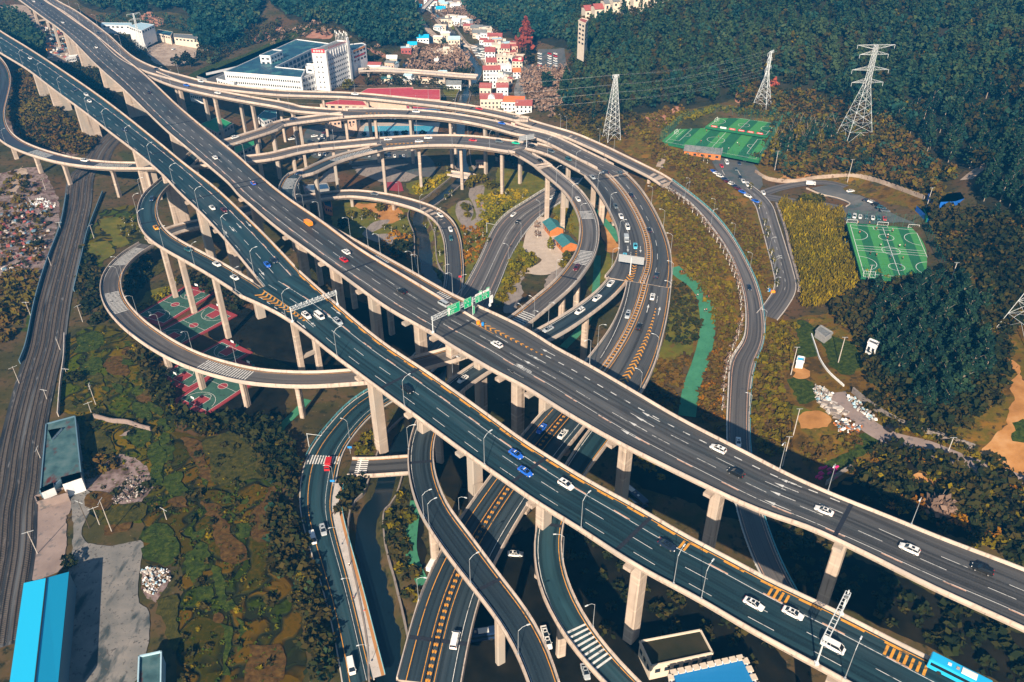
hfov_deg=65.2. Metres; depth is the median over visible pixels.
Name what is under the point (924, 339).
pine tree
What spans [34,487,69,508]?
shed
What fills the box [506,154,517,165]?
bushy tree
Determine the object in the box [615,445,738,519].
ground
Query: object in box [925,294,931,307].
pine tree
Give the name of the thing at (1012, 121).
pine tree
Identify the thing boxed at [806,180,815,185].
truck
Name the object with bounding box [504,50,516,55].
house
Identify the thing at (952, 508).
bare tree
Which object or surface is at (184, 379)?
basketball court
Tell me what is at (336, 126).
building
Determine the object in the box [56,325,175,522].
ground
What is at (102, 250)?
field
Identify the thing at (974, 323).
pine tree
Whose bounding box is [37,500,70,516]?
concrete yard
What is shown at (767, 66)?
pylon
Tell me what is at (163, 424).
field
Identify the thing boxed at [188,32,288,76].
embankment
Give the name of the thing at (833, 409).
rubbish heap
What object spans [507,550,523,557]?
sedan car
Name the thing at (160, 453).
field
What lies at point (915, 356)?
pine tree
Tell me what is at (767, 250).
kerb
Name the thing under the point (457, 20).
house
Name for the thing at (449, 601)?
curved highway
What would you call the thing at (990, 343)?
pine tree
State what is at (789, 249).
boundary wall
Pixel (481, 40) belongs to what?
house
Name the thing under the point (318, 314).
minivan
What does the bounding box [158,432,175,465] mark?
field
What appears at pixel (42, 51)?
ground
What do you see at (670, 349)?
lawn
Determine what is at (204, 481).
field
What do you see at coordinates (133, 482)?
rubbish heap
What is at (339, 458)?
road marking
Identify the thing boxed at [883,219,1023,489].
ground
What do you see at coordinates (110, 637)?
concrete yard
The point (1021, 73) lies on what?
pine tree
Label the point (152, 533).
field
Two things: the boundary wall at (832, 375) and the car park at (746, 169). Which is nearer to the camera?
the boundary wall at (832, 375)
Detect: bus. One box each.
[470,625,494,642]
[628,484,648,508]
[927,651,992,681]
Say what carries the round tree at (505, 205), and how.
on the lawn at (487, 229)
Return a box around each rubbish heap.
[0,201,52,286]
[29,196,55,208]
[44,26,68,57]
[112,475,146,503]
[140,566,170,594]
[813,384,833,403]
[820,399,848,419]
[833,417,862,435]
[847,394,877,420]
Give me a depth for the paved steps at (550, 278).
389.75 m
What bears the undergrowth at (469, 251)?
on the ground at (324, 406)
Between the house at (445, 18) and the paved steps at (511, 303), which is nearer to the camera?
the paved steps at (511, 303)
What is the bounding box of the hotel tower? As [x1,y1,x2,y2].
[311,30,353,90]
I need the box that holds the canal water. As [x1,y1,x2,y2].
[355,3,481,681]
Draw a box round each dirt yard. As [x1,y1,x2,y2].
[1,4,79,62]
[8,166,27,197]
[146,41,207,65]
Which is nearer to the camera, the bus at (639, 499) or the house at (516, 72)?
the bus at (639, 499)
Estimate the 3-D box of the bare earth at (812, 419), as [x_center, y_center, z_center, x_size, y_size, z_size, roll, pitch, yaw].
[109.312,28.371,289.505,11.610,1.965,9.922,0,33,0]
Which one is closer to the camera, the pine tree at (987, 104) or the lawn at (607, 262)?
the lawn at (607, 262)
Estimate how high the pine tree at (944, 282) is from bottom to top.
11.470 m
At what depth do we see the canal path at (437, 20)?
782.93 m
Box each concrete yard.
[31,504,66,579]
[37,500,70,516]
[68,489,149,681]
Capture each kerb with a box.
[299,391,367,681]
[332,401,391,679]
[415,184,553,354]
[431,180,580,372]
[665,187,758,571]
[673,181,793,588]
[722,170,774,312]
[738,171,795,319]
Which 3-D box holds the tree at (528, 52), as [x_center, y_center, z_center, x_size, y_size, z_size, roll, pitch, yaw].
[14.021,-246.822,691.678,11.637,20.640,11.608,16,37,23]
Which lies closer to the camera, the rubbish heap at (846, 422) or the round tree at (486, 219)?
the rubbish heap at (846, 422)
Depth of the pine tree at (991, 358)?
282.67 m
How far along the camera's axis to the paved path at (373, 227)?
428.93 m
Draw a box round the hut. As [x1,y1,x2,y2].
[795,355,804,368]
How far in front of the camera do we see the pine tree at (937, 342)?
298.05 m
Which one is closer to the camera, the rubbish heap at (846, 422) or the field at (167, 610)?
the field at (167, 610)
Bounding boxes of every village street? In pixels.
[416,11,455,50]
[511,55,526,99]
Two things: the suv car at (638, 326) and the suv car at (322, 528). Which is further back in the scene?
the suv car at (638, 326)
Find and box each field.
[20,311,30,331]
[64,400,96,412]
[73,373,85,387]
[74,331,104,352]
[81,357,102,374]
[84,491,113,509]
[86,429,113,453]
[87,241,114,261]
[87,372,102,382]
[98,502,146,524]
[99,217,125,233]
[99,392,115,409]
[101,386,109,391]
[103,356,129,375]
[104,375,123,383]
[104,522,131,534]
[111,234,129,247]
[112,383,122,393]
[121,211,129,218]
[121,347,132,354]
[121,359,138,364]
[121,428,151,447]
[123,341,132,346]
[126,225,141,233]
[131,386,145,394]
[132,402,152,419]
[134,259,164,284]
[136,393,153,402]
[139,287,168,305]
[141,523,173,542]
[141,534,179,566]
[146,401,163,415]
[147,440,165,485]
[156,595,181,652]
[157,418,170,430]
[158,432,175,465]
[163,471,187,495]
[168,496,187,506]
[180,437,210,480]
[183,542,210,584]
[191,457,208,485]
[191,527,205,540]
[195,586,213,602]
[200,501,223,515]
[202,433,269,485]
[204,509,246,563]
[211,565,235,611]
[213,612,223,622]
[220,623,232,678]
[221,495,230,503]
[235,523,251,538]
[235,617,245,652]
[236,498,248,503]
[244,643,285,681]
[248,508,272,541]
[253,486,279,511]
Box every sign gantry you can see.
[289,290,338,321]
[431,287,492,332]
[519,134,533,146]
[618,254,643,274]
[814,590,850,665]
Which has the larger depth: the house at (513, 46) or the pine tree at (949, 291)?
the house at (513, 46)
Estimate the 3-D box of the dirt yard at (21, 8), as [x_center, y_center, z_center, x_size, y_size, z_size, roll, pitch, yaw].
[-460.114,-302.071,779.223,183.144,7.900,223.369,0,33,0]
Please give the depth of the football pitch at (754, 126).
529.73 m
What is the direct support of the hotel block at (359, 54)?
on the ground at (324, 406)
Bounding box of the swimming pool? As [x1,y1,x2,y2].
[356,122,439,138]
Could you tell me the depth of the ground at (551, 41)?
745.04 m
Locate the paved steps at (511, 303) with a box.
[503,276,523,312]
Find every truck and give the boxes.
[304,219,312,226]
[324,457,331,470]
[426,559,434,571]
[624,233,628,241]
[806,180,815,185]
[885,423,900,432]
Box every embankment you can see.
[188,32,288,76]
[247,26,311,55]
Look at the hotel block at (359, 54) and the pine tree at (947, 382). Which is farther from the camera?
the hotel block at (359, 54)
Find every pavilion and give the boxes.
[542,218,563,235]
[554,233,577,252]
[683,145,722,159]
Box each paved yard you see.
[319,168,338,182]
[352,165,417,181]
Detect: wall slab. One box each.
[40,482,56,498]
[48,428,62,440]
[61,472,85,496]
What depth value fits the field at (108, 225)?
437.92 m
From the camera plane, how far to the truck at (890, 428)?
275.57 m
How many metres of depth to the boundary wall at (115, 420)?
294.63 m
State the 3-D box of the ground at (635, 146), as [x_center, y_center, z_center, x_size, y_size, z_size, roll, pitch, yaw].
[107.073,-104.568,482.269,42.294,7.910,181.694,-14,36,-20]
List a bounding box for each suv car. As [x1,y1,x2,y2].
[301,311,311,319]
[319,523,326,535]
[333,316,342,325]
[341,249,350,254]
[401,383,413,393]
[491,340,502,348]
[557,477,574,490]
[573,263,579,270]
[575,306,584,314]
[599,170,608,173]
[624,310,630,318]
[625,223,629,229]
[635,323,641,330]
[653,272,659,278]
[709,444,726,453]
[727,467,744,478]
[880,208,889,211]
[898,542,920,555]
[971,563,994,576]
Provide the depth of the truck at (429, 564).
237.13 m
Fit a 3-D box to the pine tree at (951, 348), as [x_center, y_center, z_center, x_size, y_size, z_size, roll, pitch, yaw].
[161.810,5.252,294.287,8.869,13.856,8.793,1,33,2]
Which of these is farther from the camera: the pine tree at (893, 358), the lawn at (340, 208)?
the lawn at (340, 208)
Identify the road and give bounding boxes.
[300,392,390,681]
[428,177,580,371]
[656,153,664,166]
[666,181,792,588]
[741,187,795,318]
[760,180,848,195]
[766,194,845,209]
[829,391,1023,488]
[960,157,1006,179]
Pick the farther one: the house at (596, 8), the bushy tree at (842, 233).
the house at (596, 8)
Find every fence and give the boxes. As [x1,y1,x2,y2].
[659,106,783,160]
[846,210,948,279]
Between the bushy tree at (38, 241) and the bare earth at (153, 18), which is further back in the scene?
the bare earth at (153, 18)
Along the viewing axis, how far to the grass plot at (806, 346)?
331.20 m
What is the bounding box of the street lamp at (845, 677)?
[843,636,862,679]
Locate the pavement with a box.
[333,483,384,677]
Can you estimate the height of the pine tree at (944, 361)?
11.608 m
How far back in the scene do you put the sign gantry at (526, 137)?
450.25 m
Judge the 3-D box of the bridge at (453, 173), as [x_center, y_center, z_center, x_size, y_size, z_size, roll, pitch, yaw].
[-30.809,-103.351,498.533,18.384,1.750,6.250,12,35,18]
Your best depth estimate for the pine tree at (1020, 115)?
429.50 m
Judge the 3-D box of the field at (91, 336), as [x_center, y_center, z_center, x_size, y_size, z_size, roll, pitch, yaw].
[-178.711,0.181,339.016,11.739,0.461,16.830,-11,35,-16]
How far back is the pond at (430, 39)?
764.11 m
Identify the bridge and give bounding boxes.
[347,454,407,477]
[358,67,477,86]
[419,0,433,11]
[447,170,474,178]
[460,42,476,47]
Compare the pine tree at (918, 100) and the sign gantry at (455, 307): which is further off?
the pine tree at (918, 100)
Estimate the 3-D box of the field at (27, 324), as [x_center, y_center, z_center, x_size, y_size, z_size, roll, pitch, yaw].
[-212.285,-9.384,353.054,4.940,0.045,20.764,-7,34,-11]
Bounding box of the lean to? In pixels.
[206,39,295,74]
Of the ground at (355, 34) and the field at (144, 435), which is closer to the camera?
the field at (144, 435)
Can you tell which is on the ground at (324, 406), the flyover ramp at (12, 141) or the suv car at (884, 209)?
the flyover ramp at (12, 141)
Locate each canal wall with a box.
[347,59,471,681]
[382,7,483,636]
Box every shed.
[10,572,76,681]
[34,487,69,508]
[814,325,832,342]
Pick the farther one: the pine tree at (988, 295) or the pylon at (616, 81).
the pylon at (616, 81)
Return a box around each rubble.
[84,454,152,503]
[141,568,169,602]
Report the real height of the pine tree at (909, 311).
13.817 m
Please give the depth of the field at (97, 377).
317.66 m
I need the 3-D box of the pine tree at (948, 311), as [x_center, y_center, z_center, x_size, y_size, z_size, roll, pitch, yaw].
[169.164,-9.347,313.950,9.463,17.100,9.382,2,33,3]
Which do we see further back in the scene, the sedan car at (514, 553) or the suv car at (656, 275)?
the suv car at (656, 275)
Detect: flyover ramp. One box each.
[0,57,207,197]
[44,0,671,187]
[100,149,599,418]
[137,177,261,338]
[144,189,463,296]
[146,71,627,183]
[181,112,350,179]
[241,134,537,194]
[278,144,476,335]
[407,276,626,681]
[534,429,640,681]
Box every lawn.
[331,199,412,237]
[406,173,449,195]
[426,219,444,279]
[443,86,458,98]
[447,183,530,285]
[492,167,551,220]
[493,241,538,307]
[551,202,578,239]
[585,239,614,290]
[659,294,699,359]
[791,405,810,414]
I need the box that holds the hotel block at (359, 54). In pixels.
[350,43,367,76]
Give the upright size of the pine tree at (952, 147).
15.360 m
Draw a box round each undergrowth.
[0,68,1023,680]
[7,17,1023,681]
[65,329,281,681]
[96,10,957,181]
[137,171,528,308]
[258,434,337,681]
[265,5,570,116]
[371,204,1023,537]
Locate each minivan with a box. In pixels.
[308,529,316,544]
[314,310,324,319]
[346,655,356,675]
[438,299,449,307]
[449,630,460,649]
[821,635,845,654]
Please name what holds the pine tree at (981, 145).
on the ground at (990, 201)
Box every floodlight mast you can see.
[782,436,792,465]
[838,337,847,362]
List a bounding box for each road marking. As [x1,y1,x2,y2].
[306,177,783,679]
[308,396,389,681]
[430,180,789,586]
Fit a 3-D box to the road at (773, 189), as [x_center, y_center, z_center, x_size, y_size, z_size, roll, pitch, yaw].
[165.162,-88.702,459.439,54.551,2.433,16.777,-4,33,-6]
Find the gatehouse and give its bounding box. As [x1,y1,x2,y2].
[216,74,236,84]
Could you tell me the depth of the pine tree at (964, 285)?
323.96 m
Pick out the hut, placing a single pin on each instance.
(800, 360)
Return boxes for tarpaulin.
[915,206,930,220]
[927,193,942,205]
[939,192,963,207]
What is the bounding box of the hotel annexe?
[302,69,316,90]
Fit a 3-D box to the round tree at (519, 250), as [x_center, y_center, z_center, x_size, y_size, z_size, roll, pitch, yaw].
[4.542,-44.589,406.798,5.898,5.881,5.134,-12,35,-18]
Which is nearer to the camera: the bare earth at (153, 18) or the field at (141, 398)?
the field at (141, 398)
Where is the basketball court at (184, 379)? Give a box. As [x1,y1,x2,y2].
[159,339,252,391]
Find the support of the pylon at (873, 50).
on the ground at (324, 406)
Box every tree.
[20,180,30,188]
[30,237,44,244]
[60,552,78,567]
[62,371,79,382]
[170,53,183,66]
[181,50,192,61]
[184,55,196,66]
[337,217,349,229]
[342,81,349,89]
[344,78,354,86]
[346,209,354,215]
[359,207,370,215]
[375,202,385,211]
[389,238,412,255]
[461,203,471,210]
[463,211,469,216]
[464,179,472,188]
[468,83,479,95]
[468,175,477,183]
[475,219,486,227]
[477,173,487,180]
[483,180,492,189]
[483,216,490,222]
[488,212,496,219]
[489,179,498,188]
[494,206,503,214]
[500,203,508,209]
[501,275,512,283]
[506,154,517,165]
[507,200,513,206]
[508,259,517,265]
[510,263,521,270]
[514,247,524,254]
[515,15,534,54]
[520,251,530,258]
[523,44,534,66]
[523,260,533,267]
[525,256,534,263]
[540,71,555,86]
[547,236,553,248]
[558,258,567,267]
[562,250,571,258]
[589,105,597,117]
[603,101,610,114]
[614,100,621,112]
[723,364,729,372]
[769,125,780,151]
[778,127,785,146]
[783,122,794,150]
[787,117,795,136]
[789,113,803,142]
[795,132,807,152]
[797,123,810,147]
[798,192,814,202]
[805,118,813,134]
[809,120,818,137]
[812,193,825,203]
[814,126,824,144]
[823,114,831,132]
[824,116,837,140]
[834,217,843,224]
[836,230,847,237]
[841,227,848,243]
[863,312,885,336]
[867,274,884,295]
[868,298,882,312]
[870,327,883,346]
[872,95,885,114]
[873,307,883,318]
[875,323,894,352]
[876,292,884,301]
[879,285,893,310]
[879,330,899,359]
[881,348,905,377]
[883,301,897,316]
[886,309,899,326]
[886,314,902,332]
[887,346,909,375]
[889,105,903,119]
[891,314,910,336]
[892,282,912,304]
[893,329,910,352]
[899,331,918,360]
[900,301,915,322]
[902,276,925,302]
[904,291,928,316]
[906,116,917,132]
[906,316,920,332]
[906,349,921,366]
[907,383,922,405]
[908,363,924,384]
[909,94,921,109]
[909,272,918,287]
[910,318,927,338]
[912,493,929,511]
[913,355,931,378]
[914,373,928,387]
[915,307,928,320]
[915,331,930,351]
[918,110,924,122]
[918,127,925,139]
[919,115,930,130]
[919,267,933,286]
[919,310,927,323]
[919,378,937,407]
[920,335,944,357]
[922,97,932,120]
[922,113,933,126]
[922,392,937,410]
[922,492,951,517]
[923,126,939,150]
[923,207,930,220]
[924,86,940,104]
[925,122,934,138]
[925,278,937,291]
[925,283,938,298]
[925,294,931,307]
[926,309,943,334]
[927,295,943,313]
[927,299,955,322]
[929,346,947,364]
[930,374,956,399]
[932,95,940,112]
[932,323,950,344]
[934,497,958,518]
[935,115,947,132]
[935,356,948,370]
[936,316,956,342]
[936,363,954,385]
[937,386,957,408]
[938,276,950,289]
[939,98,953,115]
[939,288,957,307]
[939,289,960,312]
[940,126,955,146]
[943,330,965,345]
[944,137,961,161]
[944,321,970,346]
[944,353,966,374]
[945,340,960,360]
[947,345,966,362]
[947,510,969,526]
[949,267,964,286]
[950,97,964,118]
[952,271,972,294]
[953,107,964,127]
[953,362,975,393]
[955,305,965,316]
[956,88,968,103]
[956,277,972,298]
[956,304,977,329]
[957,119,965,131]
[957,134,962,148]
[957,288,981,317]
[957,323,971,342]
[962,140,974,159]
[962,144,980,167]
[964,348,986,379]
[965,85,976,100]
[965,99,976,116]
[966,108,975,125]
[966,314,979,334]
[967,321,992,347]
[969,94,977,107]
[969,334,996,360]
[970,336,986,358]
[972,113,981,125]
[973,102,983,113]
[974,123,987,141]
[975,78,985,95]
[975,164,992,186]
[976,126,987,142]
[977,141,985,160]
[977,287,996,307]
[978,98,990,120]
[979,350,997,374]
[980,178,993,199]
[982,75,995,97]
[984,129,995,147]
[984,154,997,170]
[984,171,999,190]
[985,155,1003,179]
[987,105,1001,128]
[987,141,999,158]
[987,168,1001,185]
[988,202,1000,217]
[991,146,1003,161]
[991,171,1013,201]
[992,97,1008,113]
[993,80,1002,98]
[994,114,1007,127]
[996,78,1011,97]
[997,73,1010,88]
[997,87,1008,105]
[997,119,1007,134]
[1000,141,1006,152]
[1002,180,1020,207]
[1003,112,1021,142]
[1005,143,1023,169]
[1005,167,1020,187]
[1006,128,1017,144]
[1006,142,1016,158]
[1007,130,1021,147]
[1008,138,1020,148]
[1008,152,1023,177]
[1009,103,1020,118]
[1011,78,1023,100]
[1012,70,1023,83]
[1013,189,1023,213]
[1014,205,1023,214]
[1016,94,1023,106]
[1019,108,1023,124]
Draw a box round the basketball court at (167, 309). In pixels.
[138,286,214,326]
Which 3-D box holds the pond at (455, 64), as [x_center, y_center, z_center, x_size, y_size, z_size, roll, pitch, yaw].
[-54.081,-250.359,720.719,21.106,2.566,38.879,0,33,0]
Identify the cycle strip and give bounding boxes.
[339,483,383,675]
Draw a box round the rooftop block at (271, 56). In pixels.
[259,49,282,63]
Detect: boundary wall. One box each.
[18,193,66,363]
[57,333,65,416]
[73,191,102,291]
[93,413,150,430]
[755,170,924,199]
[775,202,800,291]
[806,188,849,206]
[811,333,843,386]
[825,464,852,484]
[851,387,975,448]
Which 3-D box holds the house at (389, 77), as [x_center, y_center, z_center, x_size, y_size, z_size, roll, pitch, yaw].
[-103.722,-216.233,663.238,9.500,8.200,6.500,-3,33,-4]
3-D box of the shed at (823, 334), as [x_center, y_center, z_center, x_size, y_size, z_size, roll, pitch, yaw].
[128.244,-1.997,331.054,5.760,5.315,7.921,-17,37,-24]
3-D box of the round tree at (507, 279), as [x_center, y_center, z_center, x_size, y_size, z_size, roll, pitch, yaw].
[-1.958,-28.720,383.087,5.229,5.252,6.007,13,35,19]
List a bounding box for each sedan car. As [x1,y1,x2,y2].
[212,261,220,266]
[230,274,238,280]
[263,261,270,267]
[270,257,276,263]
[339,257,347,262]
[397,288,406,293]
[457,374,468,383]
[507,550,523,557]
[508,448,523,459]
[517,465,533,476]
[536,423,546,433]
[540,625,549,635]
[542,325,553,332]
[543,635,552,649]
[557,429,567,439]
[580,663,590,679]
[592,294,601,301]
[607,280,614,286]
[650,293,654,299]
[657,538,676,551]
[735,437,741,446]
[743,596,764,611]
[781,605,803,620]
[814,505,833,516]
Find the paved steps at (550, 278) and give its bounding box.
[544,266,563,287]
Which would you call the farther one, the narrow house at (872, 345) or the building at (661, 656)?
the narrow house at (872, 345)
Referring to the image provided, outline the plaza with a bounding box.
[519,217,562,276]
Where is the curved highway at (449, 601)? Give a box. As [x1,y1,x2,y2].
[396,141,671,681]
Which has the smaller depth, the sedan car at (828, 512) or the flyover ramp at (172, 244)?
the sedan car at (828, 512)
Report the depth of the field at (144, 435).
288.54 m
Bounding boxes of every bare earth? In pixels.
[141,12,163,25]
[254,26,281,42]
[306,30,332,38]
[350,203,402,222]
[368,48,386,59]
[595,204,612,221]
[600,225,617,252]
[645,106,678,126]
[780,172,812,178]
[791,367,809,378]
[798,410,831,428]
[911,473,935,486]
[981,360,1023,474]
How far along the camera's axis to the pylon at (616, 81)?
514.49 m
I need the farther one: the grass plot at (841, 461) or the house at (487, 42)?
the house at (487, 42)
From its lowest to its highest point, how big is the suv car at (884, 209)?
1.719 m
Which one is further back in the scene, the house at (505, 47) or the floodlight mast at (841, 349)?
the house at (505, 47)
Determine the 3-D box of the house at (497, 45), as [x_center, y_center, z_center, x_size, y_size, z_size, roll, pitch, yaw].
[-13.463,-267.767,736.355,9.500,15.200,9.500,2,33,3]
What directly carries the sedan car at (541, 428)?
on the curved highway at (449, 601)
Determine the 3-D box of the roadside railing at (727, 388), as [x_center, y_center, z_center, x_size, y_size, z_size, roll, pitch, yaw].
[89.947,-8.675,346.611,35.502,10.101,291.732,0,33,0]
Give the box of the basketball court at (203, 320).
[160,304,236,343]
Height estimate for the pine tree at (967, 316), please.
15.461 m
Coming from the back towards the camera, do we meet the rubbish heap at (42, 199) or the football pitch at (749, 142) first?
the football pitch at (749, 142)
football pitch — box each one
[662,128,769,162]
[705,118,773,137]
[846,222,926,281]
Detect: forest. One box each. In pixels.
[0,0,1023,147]
[562,0,1003,105]
[729,41,958,86]
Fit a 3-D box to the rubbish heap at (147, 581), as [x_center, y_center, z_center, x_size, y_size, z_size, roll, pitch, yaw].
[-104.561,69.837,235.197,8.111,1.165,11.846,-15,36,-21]
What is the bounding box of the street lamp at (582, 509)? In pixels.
[580,490,590,527]
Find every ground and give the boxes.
[0,0,1023,681]
[0,167,59,296]
[6,119,78,155]
[37,47,46,54]
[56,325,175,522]
[77,0,268,50]
[81,205,143,267]
[138,486,306,681]
[170,431,287,516]
[185,386,288,439]
[208,300,275,347]
[236,292,415,369]
[269,0,416,48]
[399,417,532,516]
[404,59,439,68]
[408,485,426,567]
[462,5,570,48]
[463,526,799,681]
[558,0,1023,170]
[607,122,762,239]
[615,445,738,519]
[641,160,783,432]
[752,104,958,218]
[763,515,1023,681]
[777,310,886,484]
[831,454,1023,556]
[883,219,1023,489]
[887,314,978,422]
[969,157,1023,227]
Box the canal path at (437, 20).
[431,12,485,64]
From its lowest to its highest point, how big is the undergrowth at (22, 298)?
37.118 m
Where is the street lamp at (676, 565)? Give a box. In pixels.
[672,544,685,583]
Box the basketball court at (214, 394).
[174,360,258,414]
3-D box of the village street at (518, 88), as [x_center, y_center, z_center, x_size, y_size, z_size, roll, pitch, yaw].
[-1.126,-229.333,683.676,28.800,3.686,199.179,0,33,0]
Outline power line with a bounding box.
[373,84,610,97]
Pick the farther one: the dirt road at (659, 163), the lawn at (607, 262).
the dirt road at (659, 163)
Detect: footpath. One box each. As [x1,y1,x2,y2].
[275,399,310,461]
[406,501,426,585]
[560,255,600,348]
[595,207,617,241]
[672,266,715,416]
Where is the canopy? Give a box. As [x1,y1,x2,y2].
[197,68,223,81]
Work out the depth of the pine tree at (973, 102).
455.90 m
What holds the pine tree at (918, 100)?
on the ground at (324, 406)
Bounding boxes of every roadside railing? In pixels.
[306,388,367,455]
[341,484,384,671]
[413,183,552,355]
[430,177,582,372]
[668,188,760,572]
[673,179,797,590]
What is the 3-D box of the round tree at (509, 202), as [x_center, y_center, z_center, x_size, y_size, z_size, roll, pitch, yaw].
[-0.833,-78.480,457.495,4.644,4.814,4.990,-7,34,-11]
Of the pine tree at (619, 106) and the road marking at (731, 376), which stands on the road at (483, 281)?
the road marking at (731, 376)
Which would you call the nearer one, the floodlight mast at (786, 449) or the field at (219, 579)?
the field at (219, 579)
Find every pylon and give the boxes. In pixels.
[126,12,148,52]
[602,74,620,142]
[754,50,773,105]
[838,44,894,140]
[997,294,1023,334]
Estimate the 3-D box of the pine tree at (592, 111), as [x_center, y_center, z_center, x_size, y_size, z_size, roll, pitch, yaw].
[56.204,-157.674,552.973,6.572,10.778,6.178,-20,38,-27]
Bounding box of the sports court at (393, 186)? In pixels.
[387,181,402,190]
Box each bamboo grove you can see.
[778,194,859,308]
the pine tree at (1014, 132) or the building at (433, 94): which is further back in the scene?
the building at (433, 94)
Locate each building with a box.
[39,415,84,497]
[65,54,78,61]
[101,22,131,33]
[128,23,157,46]
[137,650,165,681]
[156,29,173,43]
[174,34,198,47]
[189,93,203,103]
[201,117,234,139]
[234,141,259,157]
[257,110,276,126]
[303,183,329,193]
[320,100,365,108]
[323,201,332,215]
[328,119,360,131]
[362,87,440,110]
[406,106,439,110]
[476,160,483,167]
[577,18,588,61]
[638,629,712,679]
[667,654,757,681]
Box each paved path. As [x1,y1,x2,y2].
[362,219,396,244]
[455,185,484,230]
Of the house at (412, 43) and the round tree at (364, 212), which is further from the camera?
the house at (412, 43)
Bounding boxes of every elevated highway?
[0,30,955,681]
[19,0,1023,632]
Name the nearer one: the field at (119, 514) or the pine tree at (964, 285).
the field at (119, 514)
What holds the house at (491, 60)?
on the ground at (324, 406)
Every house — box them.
[305,63,315,86]
[367,62,382,66]
[381,75,392,83]
[384,60,395,67]
[386,55,397,60]
[401,44,410,54]
[402,79,412,84]
[403,73,413,78]
[407,41,417,50]
[416,34,428,43]
[419,76,433,83]
[426,76,440,83]
[431,46,452,55]
[433,25,441,31]
[433,35,443,43]
[434,24,447,30]
[436,6,445,11]
[438,15,450,21]
[440,2,449,7]
[440,31,449,41]
[446,80,461,90]
[448,17,457,26]
[448,36,460,47]
[451,1,461,7]
[452,18,461,25]
[461,17,469,25]
[463,24,469,30]
[464,19,472,23]
[470,24,482,32]
[472,29,485,38]
[479,38,487,44]
[479,83,491,92]
[480,26,492,31]
[480,30,492,37]
[480,93,502,108]
[482,65,500,80]
[483,40,494,45]
[485,47,495,61]
[486,57,496,64]
[487,33,502,39]
[489,34,497,39]
[489,72,505,87]
[492,41,502,56]
[496,52,508,64]
[496,82,508,94]
[497,76,509,91]
[500,61,511,71]
[500,71,512,76]
[501,44,510,54]
[503,96,524,111]
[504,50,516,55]
[508,55,514,62]
[510,43,517,52]
[512,57,522,67]
[512,68,520,78]
[514,56,526,63]
[515,99,532,113]
[581,5,590,17]
[591,3,603,17]
[600,0,609,11]
[609,0,619,17]
[619,0,629,13]
[629,0,640,12]
[640,0,651,10]
[864,338,878,359]
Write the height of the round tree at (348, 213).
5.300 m
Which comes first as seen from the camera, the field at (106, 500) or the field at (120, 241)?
the field at (106, 500)
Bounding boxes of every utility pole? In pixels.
[22,530,37,553]
[98,498,111,530]
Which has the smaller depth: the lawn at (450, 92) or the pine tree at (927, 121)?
the pine tree at (927, 121)
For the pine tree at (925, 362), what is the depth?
289.27 m
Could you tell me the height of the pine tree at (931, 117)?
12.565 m
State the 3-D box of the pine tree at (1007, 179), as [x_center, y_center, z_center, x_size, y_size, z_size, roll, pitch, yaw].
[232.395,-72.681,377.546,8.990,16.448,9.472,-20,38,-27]
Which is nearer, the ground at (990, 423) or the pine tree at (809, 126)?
the ground at (990, 423)
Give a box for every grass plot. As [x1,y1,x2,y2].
[787,377,815,403]
[796,320,817,357]
[816,336,861,374]
[824,433,877,470]
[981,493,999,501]
[1011,419,1023,442]
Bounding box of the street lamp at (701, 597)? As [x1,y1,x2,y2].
[700,558,713,599]
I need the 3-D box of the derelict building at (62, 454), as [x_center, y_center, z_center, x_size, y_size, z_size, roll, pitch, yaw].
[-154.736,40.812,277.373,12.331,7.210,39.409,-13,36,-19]
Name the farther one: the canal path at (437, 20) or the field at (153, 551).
the canal path at (437, 20)
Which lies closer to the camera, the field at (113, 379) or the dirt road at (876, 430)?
the dirt road at (876, 430)
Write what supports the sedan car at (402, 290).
on the elevated highway at (627, 420)
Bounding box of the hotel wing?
[224,39,327,89]
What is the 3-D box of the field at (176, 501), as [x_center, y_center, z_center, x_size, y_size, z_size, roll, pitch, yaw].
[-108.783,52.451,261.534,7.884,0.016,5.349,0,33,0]
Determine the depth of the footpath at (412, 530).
246.61 m
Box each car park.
[303,125,355,143]
[310,149,416,158]
[349,154,435,176]
[470,43,486,57]
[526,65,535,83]
[537,48,565,69]
[712,156,762,188]
[812,185,914,223]
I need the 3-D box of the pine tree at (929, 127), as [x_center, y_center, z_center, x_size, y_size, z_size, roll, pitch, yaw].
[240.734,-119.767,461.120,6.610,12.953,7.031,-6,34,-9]

